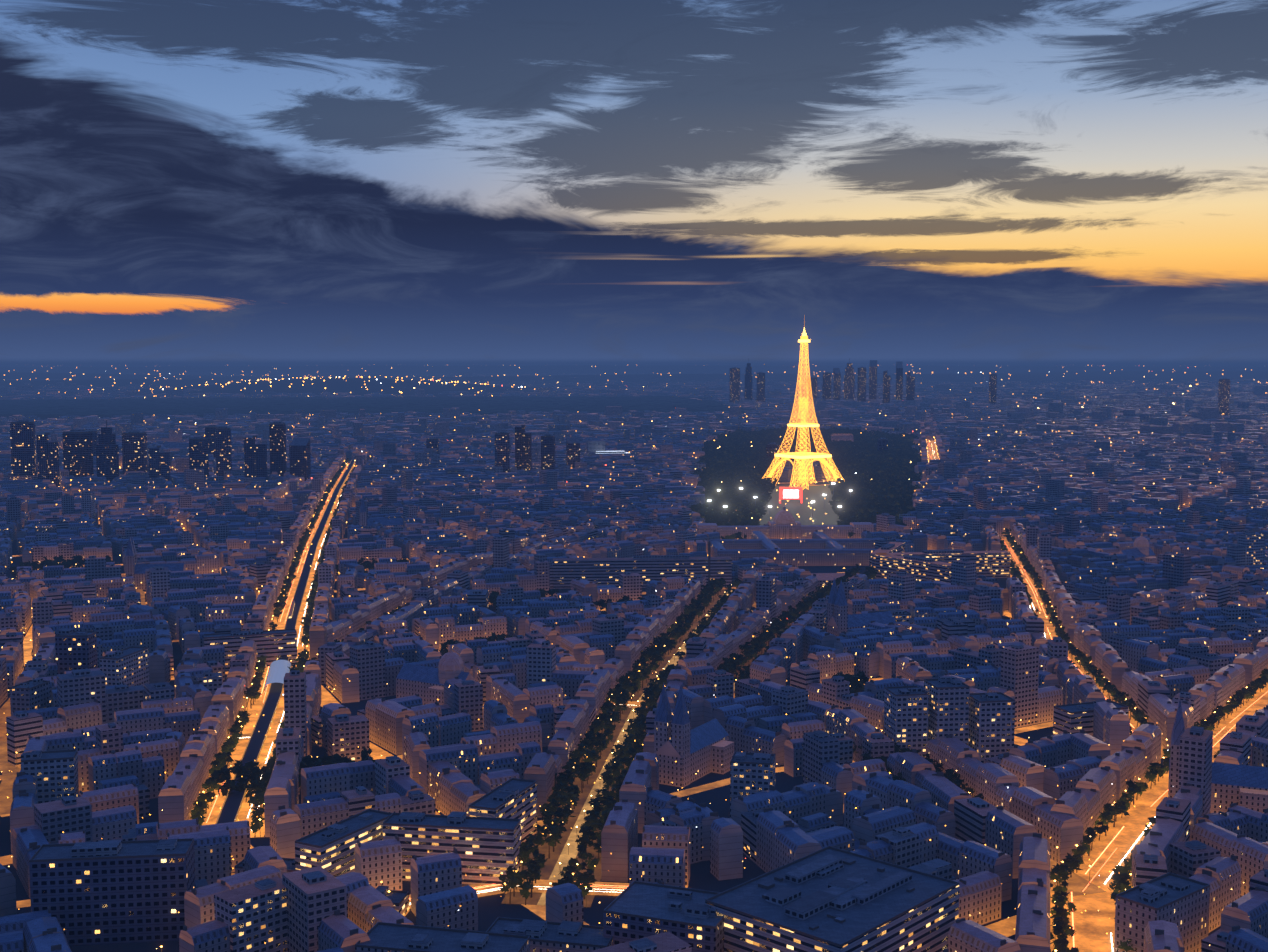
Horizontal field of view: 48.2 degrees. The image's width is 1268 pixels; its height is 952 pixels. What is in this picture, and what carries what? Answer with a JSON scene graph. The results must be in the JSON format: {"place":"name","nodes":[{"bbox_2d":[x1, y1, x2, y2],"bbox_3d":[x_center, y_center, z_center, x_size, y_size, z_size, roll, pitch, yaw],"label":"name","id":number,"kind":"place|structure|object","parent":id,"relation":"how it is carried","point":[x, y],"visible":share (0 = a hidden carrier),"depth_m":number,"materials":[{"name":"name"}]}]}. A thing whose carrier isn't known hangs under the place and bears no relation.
{"place":"outdoors","nodes":[
{"label":"outdoors","id":0,"kind":"place"},
{"bbox_2d":[0,365,1267,396],"bbox_3d":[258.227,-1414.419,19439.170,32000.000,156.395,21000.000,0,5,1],"label":"hills","id":1,"kind":"structure","parent":0,"point":[90,376],"depth_m":16077.28,"materials":[{"name":"blue"}]},
{"bbox_2d":[0,364,1267,951],"bbox_3d":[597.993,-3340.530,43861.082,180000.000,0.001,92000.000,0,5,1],"label":"ground","id":2,"kind":"structure","parent":0,"point":[492,910],"depth_m":781.91,"materials":[{"name":"grey"}]},
{"bbox_2d":[215,460,354,823],"bbox_3d":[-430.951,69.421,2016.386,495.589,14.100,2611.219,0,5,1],"label":"metro viaduct","id":3,"kind":"object","parent":2,"relation":"on","point":[279,669],"visible":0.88,"depth_m":1006.83,"materials":[{"name":"silver metal"}]},
{"bbox_2d":[0,396,754,415],"bbox_3d":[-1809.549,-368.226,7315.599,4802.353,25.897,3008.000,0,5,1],"label":"distant forest","id":4,"kind":"object","parent":2,"relation":"on","point":[481,405],"visible":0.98,"depth_m":7052.27,"materials":[{"name":"green plant"}]},
{"bbox_2d":[16,451,1246,951],"bbox_3d":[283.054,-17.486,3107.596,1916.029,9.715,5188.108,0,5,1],"label":"street lamps","id":5,"kind":"object","parent":2,"relation":"on","point":[612,757],"visible":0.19,"depth_m":705.36,"materials":[{"name":"orange"}]},
{"bbox_2d":[0,441,1267,951],"bbox_3d":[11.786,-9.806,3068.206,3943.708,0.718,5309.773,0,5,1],"label":"streets","id":6,"kind":"object","parent":2,"relation":"on","point":[1094,913],"visible":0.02,"depth_m":770.82,"materials":[{"name":"orange asphalt"}]},
{"bbox_2d":[0,407,1267,951],"bbox_3d":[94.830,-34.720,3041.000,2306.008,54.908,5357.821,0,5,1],"label":"city blocks","id":7,"kind":"structure","parent":2,"relation":"on","point":[162,743],"depth_m":940.74,"materials":[{"name":"stone"}]},
{"bbox_2d":[0,426,1267,515],"bbox_3d":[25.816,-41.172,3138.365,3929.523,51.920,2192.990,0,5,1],"label":"city blocks","id":8,"kind":"structure","parent":2,"relation":"on","point":[1048,465],"depth_m":2794.45,"materials":[{"name":"stone"}]},
{"bbox_2d":[0,370,1267,441],"bbox_3d":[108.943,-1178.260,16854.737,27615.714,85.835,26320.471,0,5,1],"label":"city blocks","id":9,"kind":"structure","parent":2,"relation":"on","point":[1127,404],"depth_m":5720.74,"materials":[{"name":"stone"}]},
{"bbox_2d":[10,358,1267,951],"bbox_3d":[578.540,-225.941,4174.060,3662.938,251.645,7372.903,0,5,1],"label":"buildings","id":10,"kind":"structure","parent":2,"relation":"on","point":[828,898],"depth_m":715.32,"materials":[{"name":"stone"}]},
{"bbox_2d":[10,426,1267,951],"bbox_3d":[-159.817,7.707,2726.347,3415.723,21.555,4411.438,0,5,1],"label":"avenue trees","id":11,"kind":"object","parent":2,"relation":"on","point":[872,476],"visible":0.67,"depth_m":1100.73,"materials":[{"name":"green plant"}]},
{"bbox_2d":[708,483,851,520],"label":"fan zone screen and masts","id":12,"kind":"object","parent":2,"relation":"on","point":[790,492],"visible":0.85,"depth_m":2386.47,"materials":[{"name":"white"}]},
{"bbox_2d":[762,315,843,489],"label":"eiffel tower","id":13,"kind":"structure","parent":2,"relation":"on","point":[805,455],"depth_m":2696.36,"materials":[{"name":"gold metal"}]},
{"bbox_2d":[0,0,1267,363],"label":"sky","id":14,"kind":"structure","parent":0,"point":[182,181],"materials":[{"name":"blue"}]},
{"bbox_2d":[1,362,1267,948],"bbox_3d":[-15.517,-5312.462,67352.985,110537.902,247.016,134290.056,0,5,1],"label":"city light points","id":15,"kind":"structure","parent":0,"point":[587,486],"depth_m":4774.79,"materials":[{"name":"yellow"}]},
{"bbox_2d":[206,443,1267,951],"bbox_3d":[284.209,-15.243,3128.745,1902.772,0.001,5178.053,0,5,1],"label":"traffic light trails","id":16,"kind":"object","parent":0,"point":[620,887],"visible":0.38,"depth_m":764.99,"materials":[{"name":"orange"}]},
{"bbox_2d":[759,485,840,524],"bbox_3d":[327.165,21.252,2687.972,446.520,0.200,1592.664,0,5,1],"label":"champ de mars lawn and paths","id":17,"kind":"structure","parent":0,"point":[824,513],"depth_m":2318.64,"materials":[{"name":"grey"}]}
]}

